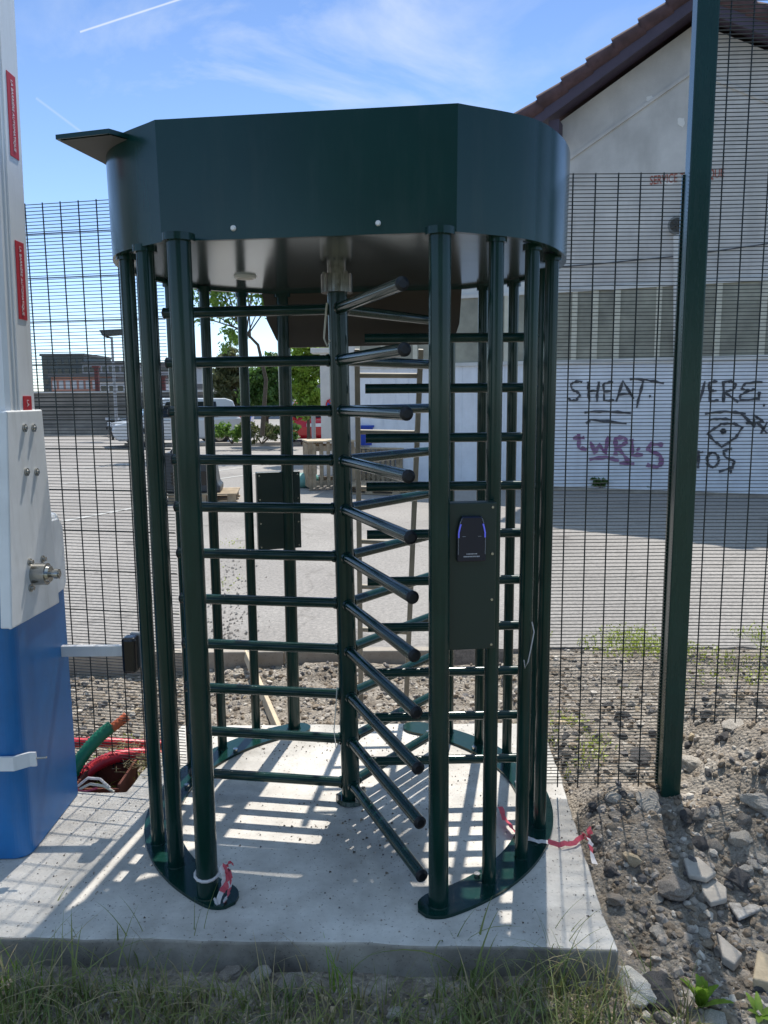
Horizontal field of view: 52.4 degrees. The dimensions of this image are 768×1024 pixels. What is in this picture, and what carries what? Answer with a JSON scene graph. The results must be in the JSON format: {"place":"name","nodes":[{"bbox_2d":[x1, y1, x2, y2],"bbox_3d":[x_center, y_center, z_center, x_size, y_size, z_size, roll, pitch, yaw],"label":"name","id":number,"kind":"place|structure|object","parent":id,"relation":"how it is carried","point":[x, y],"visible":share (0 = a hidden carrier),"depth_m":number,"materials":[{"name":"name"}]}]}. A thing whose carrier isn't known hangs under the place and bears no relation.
{"place":"outdoors","nodes":[
{"label":"outdoors","id":0,"kind":"place"},
{"bbox_2d":[207,560,269,639],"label":"spilled gravel","id":1,"kind":"structure","parent":0,"point":[230,619],"depth_m":5.74,"materials":[{"name":"gravel"}]},
{"bbox_2d":[311,416,315,443],"bbox_3d":[-1.615,-1.652,17.949,0.119,1.211,0.119,0,8,0],"label":"metal post","id":2,"kind":"object","parent":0,"point":[313,424],"depth_m":17.87,"materials":[{"name":"grey"}]},
{"bbox_2d":[0,648,767,1023],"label":"rubble ground","id":3,"kind":"structure","parent":0,"point":[740,736],"depth_m":2.84,"materials":[{"name":"gravel"}]},
{"bbox_2d":[0,936,43,1022],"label":"grass tuft","id":4,"kind":"object","parent":3,"relation":"on","point":[5,989],"visible":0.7,"depth_m":2.26,"materials":[{"name":"green plant"}]},
{"bbox_2d":[2,882,154,1023],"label":"grass tuft","id":5,"kind":"object","parent":3,"relation":"on","point":[74,975],"visible":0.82,"depth_m":2.25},
{"bbox_2d":[75,721,115,778],"bbox_3d":[-1.297,1.090,3.333,0.322,0.329,0.066,-9,12,-44],"label":"conduit pipe","id":6,"kind":"object","parent":3,"relation":"on","point":[95,740],"visible":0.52,"depth_m":3.34,"materials":[{"name":"green"}]},
{"bbox_2d":[111,713,129,730],"bbox_3d":[-1.159,0.921,3.420,0.086,0.073,0.043,-7,10,-36],"label":"conduit pipe","id":7,"kind":"object","parent":6,"relation":"attached to","point":[117,723],"visible":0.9,"depth_m":3.40,"materials":[{"name":"orange"}]},
{"bbox_2d":[85,997,105,1016],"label":"stone","id":8,"kind":"object","parent":3,"relation":"on","point":[95,1004],"visible":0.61,"depth_m":2.17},
{"bbox_2d":[24,199,186,767],"bbox_3d":[-1.647,0.000,3.381,1.599,2.600,0.070,1,9,10],"label":"fence","id":9,"kind":"object","parent":3,"relation":"on","point":[93,446],"visible":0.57,"depth_m":3.25,"materials":[{"name":"green metal"}]},
{"bbox_2d":[77,759,137,792],"bbox_3d":[-1.188,1.213,3.352,0.190,0.200,0.240,0,8,0],"label":"inspection pit","id":10,"kind":"object","parent":3,"relation":"on","point":[126,782],"visible":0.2,"depth_m":3.42,"materials":[{"name":"soil"}]},
{"bbox_2d":[74,737,160,748],"bbox_3d":[-1.264,1.086,3.642,0.469,0.102,0.056,-2,9,-12],"label":"conduit pipe","id":11,"kind":"object","parent":3,"relation":"on","point":[104,744],"visible":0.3,"depth_m":3.62,"materials":[{"name":"red"}]},
{"bbox_2d":[84,901,152,989],"bbox_3d":[-0.733,1.264,2.262,0.364,0.194,0.159,5,10,30],"label":"grass tuft","id":12,"kind":"object","parent":3,"relation":"on","point":[138,966],"visible":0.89,"depth_m":2.29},
{"bbox_2d":[77,747,161,780],"bbox_3d":[-1.200,1.149,3.438,0.486,0.185,0.089,-6,10,-33],"label":"conduit pipe","id":13,"kind":"object","parent":3,"relation":"on","point":[96,765],"visible":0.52,"depth_m":3.42,"materials":[{"name":"red"}]},
{"bbox_2d":[218,965,241,982],"bbox_3d":[-0.452,1.351,2.288,0.070,0.027,0.060,-7,15,1],"label":"stone","id":14,"kind":"object","parent":3,"relation":"on","point":[235,971],"visible":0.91,"depth_m":2.28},
{"bbox_2d":[68,647,428,676],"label":"concrete kerb","id":15,"kind":"structure","parent":3,"relation":"on","point":[376,655],"depth_m":4.85,"materials":[{"name":"concrete"}]},
{"bbox_2d":[250,964,271,984],"bbox_3d":[-0.358,1.349,2.277,0.054,0.034,0.078,-6,11,35],"label":"stone","id":16,"kind":"object","parent":3,"relation":"on","point":[256,971],"visible":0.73,"depth_m":2.27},
{"bbox_2d":[244,650,280,724],"bbox_3d":[-0.701,0.993,4.412,0.034,0.137,1.061,-3,9,-19],"label":"wooden plank","id":17,"kind":"object","parent":3,"relation":"on","point":[270,712],"visible":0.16,"depth_m":4.17,"materials":[{"name":"brown wood"}]},
{"bbox_2d":[277,972,301,998],"bbox_3d":[-0.269,1.361,2.236,0.068,0.045,0.080,11,30,38],"label":"stone","id":18,"kind":"object","parent":3,"relation":"on","point":[288,977],"visible":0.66,"depth_m":2.23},
{"bbox_2d":[253,930,344,1023],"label":"grass tuft","id":19,"kind":"object","parent":3,"relation":"on","point":[273,974],"visible":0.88,"depth_m":2.22,"materials":[{"name":"plant"}]},
{"bbox_2d":[0,723,617,982],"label":"concrete slab","id":20,"kind":"structure","parent":3,"relation":"on","point":[352,888],"depth_m":2.55,"materials":[{"name":"concrete"}]},
{"bbox_2d":[0,0,141,858],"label":"boom barrier","id":21,"kind":"object","parent":20,"relation":"on","point":[38,785],"visible":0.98,"depth_m":2.62,"materials":[{"name":"white metal"}]},
{"bbox_2d":[77,777,110,787],"bbox_3d":[-1.189,1.110,3.195,0.138,0.054,0.012,0,8,0],"label":"loose wire","id":22,"kind":"object","parent":20,"relation":"on","point":[94,778],"visible":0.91,"depth_m":3.19,"materials":[{"name":"white"}]},
{"bbox_2d":[79,783,114,792],"bbox_3d":[-1.175,1.130,3.194,0.144,0.046,0.012,0,8,0],"label":"loose wire","id":23,"kind":"object","parent":20,"relation":"on","point":[97,785],"visible":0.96,"depth_m":3.19,"materials":[{"name":"beige"}]},
{"bbox_2d":[98,732,184,771],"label":"dry litter","id":24,"kind":"object","parent":20,"relation":"on","point":[144,762],"visible":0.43,"depth_m":3.44,"materials":[{"name":"plant"}]},
{"bbox_2d":[55,103,569,918],"bbox_3d":[-0.158,-0.027,2.920,1.604,2.361,1.440,0,8,0],"label":"full height turnstile","id":25,"kind":"object","parent":20,"relation":"on","point":[389,233],"visible":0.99,"depth_m":2.49,"materials":[{"name":"green"}]},
{"bbox_2d":[194,861,233,904],"bbox_3d":[-0.541,1.154,2.458,0.085,0.160,0.155,-8,11,-41],"label":"barrier tape","id":26,"kind":"object","parent":25,"relation":"on","point":[226,881],"visible":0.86,"depth_m":2.44,"materials":[{"name":"white"}]},
{"bbox_2d":[323,303,330,345],"bbox_3d":[-0.201,-0.655,2.733,0.028,0.151,0.007,0,8,0],"label":"loose cable","id":27,"kind":"object","parent":25,"relation":"hanging from","point":[326,307],"visible":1,"depth_m":2.73,"materials":[{"name":"beige plastic"}]},
{"bbox_2d":[498,806,597,863],"bbox_3d":[0.578,1.155,2.804,0.410,0.029,0.223,3,9,24],"label":"barrier tape","id":28,"kind":"object","parent":25,"relation":"on","point":[577,840],"visible":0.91,"depth_m":2.76,"materials":[{"name":"red"}]},
{"bbox_2d":[7,725,628,937],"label":"crumbs","id":29,"kind":"object","parent":20,"relation":"on","point":[340,846],"visible":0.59,"depth_m":2.71,"materials":[{"name":"stone"}]},
{"bbox_2d":[239,726,513,873],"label":"soil crumbs","id":30,"kind":"object","parent":20,"relation":"on","point":[361,819],"visible":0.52,"depth_m":2.91,"materials":[{"name":"brown soil"}]},
{"bbox_2d":[70,659,576,792],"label":"gravel","id":31,"kind":"structure","parent":3,"relation":"on","point":[333,701],"depth_m":4.36,"materials":[{"name":"gravel"}]},
{"bbox_2d":[6,987,653,1023],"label":"gravel","id":32,"kind":"structure","parent":3,"relation":"on","point":[388,1008],"depth_m":2.18,"materials":[{"name":"gravel"}]},
{"bbox_2d":[310,933,354,1003],"bbox_3d":[-0.147,1.306,2.226,0.127,0.120,0.215,0,8,0],"label":"grass tuft","id":33,"kind":"object","parent":3,"relation":"on","point":[333,981],"visible":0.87,"depth_m":2.23,"materials":[{"name":"green plant"}]},
{"bbox_2d":[0,906,716,1023],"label":"grass","id":34,"kind":"structure","parent":3,"relation":"on","point":[162,999],"depth_m":2.15,"materials":[{"name":"plant"}]},
{"bbox_2d":[354,349,423,701],"bbox_3d":[0.024,0.142,3.880,0.332,1.859,0.309,0,8,0],"label":"metal ladder","id":35,"kind":"object","parent":3,"relation":"on","point":[418,375],"visible":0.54,"depth_m":3.77,"materials":[{"name":"metal"}]},
{"bbox_2d":[386,1006,403,1020],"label":"stone","id":36,"kind":"object","parent":3,"relation":"on","point":[397,1008],"visible":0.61,"depth_m":2.14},
{"bbox_2d":[93,538,767,787],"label":"weeds","id":37,"kind":"object","parent":3,"relation":"on","point":[648,638],"visible":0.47,"depth_m":4.79,"materials":[{"name":"plant"}]},
{"bbox_2d":[361,897,543,1012],"bbox_3d":[0.168,1.272,2.182,0.466,0.196,0.494,0,8,0],"label":"grass tuft","id":38,"kind":"object","parent":3,"relation":"on","point":[474,970],"visible":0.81,"depth_m":2.23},
{"bbox_2d":[489,895,620,1023],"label":"grass tuft","id":39,"kind":"object","parent":3,"relation":"on","point":[535,963],"visible":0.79,"depth_m":2.18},
{"bbox_2d":[540,935,632,1010],"bbox_3d":[0.606,1.313,2.168,0.236,0.126,0.316,-7,10,-36],"label":"grass tuft","id":40,"kind":"object","parent":3,"relation":"on","point":[606,986],"visible":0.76,"depth_m":2.20,"materials":[{"name":"plant"}]},
{"bbox_2d":[587,830,601,843],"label":"stone","id":41,"kind":"object","parent":3,"relation":"on","point":[595,835],"visible":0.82,"depth_m":2.88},
{"bbox_2d":[603,866,615,877],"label":"stone","id":42,"kind":"object","parent":3,"relation":"on","point":[609,871],"visible":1,"depth_m":2.71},
{"bbox_2d":[604,791,621,802],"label":"stone","id":43,"kind":"object","parent":3,"relation":"on","point":[613,797],"visible":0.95,"depth_m":3.04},
{"bbox_2d":[605,892,624,906],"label":"stone","id":44,"kind":"object","parent":3,"relation":"on","point":[618,899],"visible":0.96,"depth_m":2.59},
{"bbox_2d":[617,761,637,773],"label":"stone","id":45,"kind":"object","parent":3,"relation":"on","point":[628,771],"visible":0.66,"depth_m":3.21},
{"bbox_2d":[622,851,641,867],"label":"stone","id":46,"kind":"object","parent":3,"relation":"on","point":[633,860],"visible":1,"depth_m":2.74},
{"bbox_2d":[616,965,656,1008],"bbox_3d":[0.720,1.362,2.233,0.114,0.070,0.138,-2,9,-9],"label":"stone","id":47,"kind":"object","parent":3,"relation":"on","point":[636,979],"visible":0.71,"depth_m":2.20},
{"bbox_2d":[629,748,650,765],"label":"stone","id":48,"kind":"object","parent":3,"relation":"on","point":[633,757],"visible":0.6,"depth_m":3.34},
{"bbox_2d":[635,789,661,813],"bbox_3d":[1.024,1.127,3.022,0.090,0.059,0.126,-6,22,6],"label":"stone","id":49,"kind":"object","parent":3,"relation":"on","point":[647,800],"visible":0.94,"depth_m":3.01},
{"bbox_2d":[649,925,665,938],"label":"stone","id":50,"kind":"object","parent":3,"relation":"on","point":[655,931],"visible":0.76,"depth_m":2.49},
{"bbox_2d":[651,892,663,904],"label":"stone","id":51,"kind":"object","parent":3,"relation":"on","point":[657,898],"visible":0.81,"depth_m":2.62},
{"bbox_2d":[642,970,677,1014],"bbox_3d":[0.769,1.382,2.222,0.127,0.117,0.119,-16,21,-10],"label":"stone","id":52,"kind":"object","parent":3,"relation":"on","point":[662,981],"visible":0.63,"depth_m":2.19,"materials":[{"name":"stone"}]},
{"bbox_2d":[653,1010,671,1023],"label":"stone","id":53,"kind":"object","parent":3,"relation":"on","point":[658,1017],"visible":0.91,"depth_m":2.13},
{"bbox_2d":[657,873,693,900],"bbox_3d":[0.977,1.272,2.636,0.112,0.071,0.120,6,-2,-44],"label":"stone","id":54,"kind":"object","parent":3,"relation":"on","point":[673,887],"visible":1,"depth_m":2.60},
{"bbox_2d":[680,808,692,822],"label":"stone","id":55,"kind":"object","parent":3,"relation":"on","point":[685,815],"visible":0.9,"depth_m":2.92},
{"bbox_2d":[682,755,701,771],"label":"stone","id":56,"kind":"object","parent":3,"relation":"on","point":[690,763],"visible":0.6,"depth_m":3.20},
{"bbox_2d":[683,857,715,882],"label":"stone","id":57,"kind":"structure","parent":3,"relation":"on","point":[700,870],"depth_m":2.68,"materials":[{"name":"stone"}]},
{"bbox_2d":[691,836,708,850],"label":"stone","id":58,"kind":"object","parent":3,"relation":"on","point":[700,843],"visible":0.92,"depth_m":2.80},
{"bbox_2d":[693,806,707,819],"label":"stone","id":59,"kind":"object","parent":3,"relation":"on","point":[700,814],"visible":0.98,"depth_m":2.89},
{"bbox_2d":[698,927,711,938],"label":"stone","id":60,"kind":"object","parent":3,"relation":"on","point":[702,932],"visible":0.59,"depth_m":2.49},
{"bbox_2d":[680,974,733,1007],"bbox_3d":[0.899,1.346,2.178,0.138,0.101,0.073,3,9,21],"label":"broadleaf weed","id":61,"kind":"object","parent":3,"relation":"on","point":[703,991],"visible":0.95,"depth_m":2.18,"materials":[{"name":"green plant"}]},
{"bbox_2d":[654,0,767,797],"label":"tall fence","id":62,"kind":"object","parent":3,"relation":"on","point":[692,270],"visible":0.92,"depth_m":2.85,"materials":[{"name":"metal"}]},
{"bbox_2d":[547,172,684,786],"bbox_3d":[0.839,-0.054,2.937,0.478,2.325,0.010,0,8,0],"label":"fence","id":63,"kind":"object","parent":62,"relation":"attached to","point":[607,490],"visible":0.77,"depth_m":2.94,"materials":[{"name":"green metal"}]},
{"bbox_2d":[707,805,718,817],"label":"stone","id":64,"kind":"object","parent":3,"relation":"on","point":[715,814],"visible":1,"depth_m":2.89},
{"bbox_2d":[701,879,726,906],"bbox_3d":[1.113,1.282,2.628,0.090,0.023,0.127,0,8,0],"label":"stone slab","id":65,"kind":"object","parent":3,"relation":"on","point":[714,892],"depth_m":2.61,"materials":[{"name":"stone"}]},
{"bbox_2d":[707,839,723,851],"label":"stone","id":66,"kind":"object","parent":3,"relation":"on","point":[716,845],"visible":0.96,"depth_m":2.79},
{"bbox_2d":[704,1008,727,1023],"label":"stone","id":67,"kind":"object","parent":3,"relation":"on","point":[714,1016],"visible":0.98,"depth_m":2.14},
{"bbox_2d":[717,933,741,970],"bbox_3d":[1.060,1.347,2.386,0.060,0.030,0.134,2,9,15],"label":"stone slab","id":68,"kind":"object","parent":3,"relation":"on","point":[731,957],"depth_m":2.36,"materials":[{"name":"stone"}]},
{"bbox_2d":[722,717,743,730],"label":"stone","id":69,"kind":"object","parent":3,"relation":"on","point":[729,725],"visible":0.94,"depth_m":3.24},
{"bbox_2d":[724,866,751,893],"bbox_3d":[1.216,1.252,2.666,0.092,0.057,0.082,21,35,26],"label":"stone","id":70,"kind":"object","parent":3,"relation":"on","point":[738,877],"visible":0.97,"depth_m":2.65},
{"bbox_2d":[728,830,752,846],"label":"stone","id":71,"kind":"object","parent":3,"relation":"on","point":[742,838],"visible":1,"depth_m":2.77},
{"bbox_2d":[737,812,751,824],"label":"stone","id":72,"kind":"object","parent":3,"relation":"on","point":[743,818],"visible":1,"depth_m":2.83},
{"bbox_2d":[729,902,760,920],"bbox_3d":[1.205,1.318,2.579,0.106,0.019,0.085,0,8,0],"label":"stone slab","id":73,"kind":"object","parent":3,"relation":"on","point":[739,911],"depth_m":2.57,"materials":[{"name":"stone"}]},
{"bbox_2d":[739,864,753,875],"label":"stone","id":74,"kind":"object","parent":3,"relation":"on","point":[746,868],"visible":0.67,"depth_m":2.68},
{"bbox_2d":[738,793,767,816],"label":"stone","id":75,"kind":"object","parent":3,"relation":"on","point":[758,802],"visible":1,"depth_m":2.87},
{"bbox_2d":[746,859,763,870],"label":"stone","id":76,"kind":"object","parent":3,"relation":"on","point":[755,864],"visible":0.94,"depth_m":2.70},
{"bbox_2d":[745,992,767,1022],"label":"broadleaf weed","id":77,"kind":"object","parent":3,"relation":"on","point":[756,1004],"visible":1,"depth_m":2.16,"materials":[{"name":"green plant"}]},
{"bbox_2d":[752,951,767,991],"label":"stone slab","id":78,"kind":"object","parent":3,"relation":"on","point":[760,976],"depth_m":2.27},
{"bbox_2d":[754,852,767,863],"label":"stone","id":79,"kind":"object","parent":3,"relation":"on","point":[762,858],"visible":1,"depth_m":2.72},
{"bbox_2d":[14,0,767,390],"label":"sky","id":80,"kind":"structure","parent":0,"point":[83,65],"materials":[{"name":"blue"}]},
{"bbox_2d":[44,419,767,665],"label":"asphalt yard","id":81,"kind":"structure","parent":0,"point":[316,579],"depth_m":7.45,"materials":[{"name":"asphalt"}]},
{"bbox_2d":[92,366,100,390],"bbox_3d":[-13.768,-5.436,37.592,0.500,3.160,0.400,0,8,0],"label":"steel pylon","id":82,"kind":"object","parent":81,"relation":"on","point":[97,378],"visible":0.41,"depth_m":37.39,"materials":[{"name":"red"}]},
{"bbox_2d":[99,329,120,421],"bbox_3d":[-10.445,-4.985,30.587,1.048,4.259,0.440,0,8,0],"label":"street lamp","id":83,"kind":"object","parent":81,"relation":"on","point":[112,331],"visible":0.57,"depth_m":30.42,"materials":[{"name":"grey"}]},
{"bbox_2d":[34,390,214,434],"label":"slatted wall","id":84,"kind":"structure","parent":81,"relation":"on","point":[62,396],"depth_m":35.19,"materials":[{"name":"grey weathered wood"}]},
{"bbox_2d":[60,450,277,521],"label":"parking lines","id":85,"kind":"object","parent":81,"relation":"on","point":[147,505],"visible":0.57,"depth_m":14.86,"materials":[{"name":"white paint"}]},
{"bbox_2d":[107,398,240,445],"bbox_3d":[-7.167,-3.109,26.796,4.335,1.599,1.860,-4,9,-24],"label":"parked car","id":86,"kind":"object","parent":81,"relation":"on","point":[122,428],"visible":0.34,"depth_m":26.30,"materials":[{"name":"grey paint"}]},
{"bbox_2d":[167,487,239,503],"bbox_3d":[-2.811,-0.261,12.232,1.050,0.140,0.832,-1,8,-7],"label":"wooden pallet","id":87,"kind":"object","parent":81,"relation":"on","point":[231,494],"visible":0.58,"depth_m":11.90,"materials":[{"name":"brown wood"}]},
{"bbox_2d":[165,450,222,492],"bbox_3d":[-2.986,-0.695,12.172,0.880,0.735,0.607,-1,8,-7],"label":"machine housing","id":88,"kind":"object","parent":87,"relation":"on","point":[169,465],"visible":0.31,"depth_m":11.90,"materials":[{"name":"grey plastic"}]},
{"bbox_2d":[124,442,300,446],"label":"curb","id":89,"kind":"structure","parent":81,"relation":"on","point":[240,443],"depth_m":25.97,"materials":[{"name":"concrete"}]},
{"bbox_2d":[235,351,294,431],"bbox_3d":[-3.782,-3.918,25.612,2.199,2.717,1.684,0,8,0],"label":"leafy tree","id":90,"kind":"object","parent":89,"relation":"on","point":[256,381],"visible":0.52,"depth_m":25.32,"materials":[{"name":"green plant"}]},
{"bbox_2d":[212,344,240,405],"bbox_3d":[-5.911,-4.725,29.593,1.955,3.218,1.542,0,8,0],"label":"leafy tree","id":91,"kind":"object","parent":81,"relation":"on","point":[226,381],"visible":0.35,"depth_m":29.27,"materials":[{"name":"green plant"}]},
{"bbox_2d":[214,421,241,443],"bbox_3d":[-4.782,-2.442,23.847,1.226,0.755,0.592,0,8,0],"label":"shrub","id":92,"kind":"object","parent":81,"relation":"on","point":[221,431],"visible":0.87,"depth_m":23.78,"materials":[{"name":"green plant"}]},
{"bbox_2d":[193,289,267,435],"bbox_3d":[-3.921,-5.503,21.481,4.916,6.812,2.146,0,8,0],"label":"leafy tree","id":93,"kind":"object","parent":81,"relation":"on","point":[232,336],"visible":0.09,"depth_m":21.44,"materials":[{"name":"green plant"}]},
{"bbox_2d":[239,421,279,444],"bbox_3d":[-3.703,-2.442,23.898,1.558,0.777,0.881,0,8,0],"label":"shrub","id":94,"kind":"object","parent":81,"relation":"on","point":[270,434],"visible":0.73,"depth_m":23.81,"materials":[{"name":"green plant"}]},
{"bbox_2d":[274,421,301,439],"bbox_3d":[-2.966,-2.455,23.906,0.914,0.697,0.621,0,8,0],"label":"shrub","id":95,"kind":"object","parent":81,"relation":"on","point":[296,428],"visible":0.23,"depth_m":23.82,"materials":[{"name":"green plant"}]},
{"bbox_2d":[277,347,328,438],"bbox_3d":[-1.843,-2.890,18.765,1.454,2.797,1.071,0,8,0],"label":"leafy tree","id":96,"kind":"object","parent":81,"relation":"on","point":[304,380],"visible":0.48,"depth_m":18.57,"materials":[{"name":"green plant"}]},
{"bbox_2d":[292,400,320,441],"bbox_3d":[-2.510,-3.235,27.731,1.810,1.499,4.135,-1,8,-6],"label":"parked car","id":97,"kind":"object","parent":81,"relation":"on","point":[302,432],"visible":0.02,"depth_m":25.75,"materials":[{"name":"red paint"}]},
{"bbox_2d":[300,473,318,487],"bbox_3d":[-1.428,-0.565,13.900,0.523,0.262,0.429,0,8,0],"label":"refuse sack","id":98,"kind":"object","parent":81,"relation":"on","point":[302,480],"visible":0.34,"depth_m":13.72,"materials":[{"name":"teal"}]},
{"bbox_2d":[310,348,331,474],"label":"gate pillar","id":99,"kind":"structure","parent":81,"relation":"on","point":[325,397],"depth_m":15.82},
{"bbox_2d":[302,439,354,490],"bbox_3d":[-0.972,-0.842,13.674,0.820,0.848,0.697,-3,9,-14],"label":"wooden crate","id":100,"kind":"object","parent":81,"relation":"on","point":[310,471],"visible":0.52,"depth_m":13.34,"materials":[{"name":"brown wood"}]},
{"bbox_2d":[354,447,403,480],"bbox_3d":[-0.022,-0.890,14.576,0.950,0.662,0.597,2,9,17],"label":"wooden crate","id":101,"kind":"object","parent":81,"relation":"on","point":[373,477],"visible":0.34,"depth_m":14.29,"materials":[{"name":"brown wood"}]},
{"bbox_2d":[361,425,373,444],"bbox_3d":[-0.356,-1.429,14.486,0.350,0.370,0.307,0,8,0],"label":"plastic bin","id":102,"kind":"object","parent":101,"relation":"on","point":[363,438],"visible":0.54,"depth_m":14.37,"materials":[{"name":"blue"}]},
{"bbox_2d":[352,480,407,494],"bbox_3d":[-0.137,-0.409,13.080,1.100,0.140,0.786,2,9,17],"label":"wooden pallet","id":103,"kind":"object","parent":81,"relation":"on","point":[363,483],"visible":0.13,"depth_m":12.85,"materials":[{"name":"brown wood"}]},
{"bbox_2d":[348,0,767,497],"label":"warehouse","id":104,"kind":"structure","parent":81,"relation":"on","point":[619,104],"depth_m":12.09,"materials":[{"name":"white paint"}]},
{"bbox_2d":[590,477,606,487],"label":"wall weed","id":105,"kind":"object","parent":81,"relation":"on","point":[598,480],"depth_m":12.80,"materials":[{"name":"green plant"}]},
{"bbox_2d":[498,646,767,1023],"bbox_3d":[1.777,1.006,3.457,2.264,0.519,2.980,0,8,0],"label":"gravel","id":106,"kind":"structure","parent":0,"point":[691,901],"depth_m":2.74,"materials":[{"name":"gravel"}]},
{"label":"ground","id":107,"kind":"structure","parent":0,"visible":0},
{"bbox_2d":[39,353,111,390],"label":"distant building","id":108,"kind":"structure","parent":107,"relation":"on","point":[46,370],"depth_m":118.01,"materials":[{"name":"grey"}]},
{"bbox_2d":[48,373,141,390],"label":"distant building","id":109,"kind":"structure","parent":107,"relation":"on","point":[79,386],"depth_m":78.86,"materials":[{"name":"concrete"}]},
{"bbox_2d":[80,361,141,375],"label":"distant building","id":110,"kind":"structure","parent":107,"relation":"on","point":[109,368],"depth_m":113.08,"materials":[{"name":"grey"}]},
{"bbox_2d":[100,378,168,390],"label":"distant building","id":111,"kind":"structure","parent":107,"relation":"on","point":[118,381],"depth_m":73.98,"materials":[{"name":"grey"}]},
{"bbox_2d":[161,363,202,383],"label":"distant building","id":112,"kind":"structure","parent":107,"relation":"on","point":[199,376],"depth_m":107.18,"materials":[{"name":"grey"}]},
{"bbox_2d":[197,383,319,418],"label":"distant building","id":113,"kind":"structure","parent":107,"relation":"on","point":[199,386],"depth_m":59.28,"materials":[{"name":"grey"}]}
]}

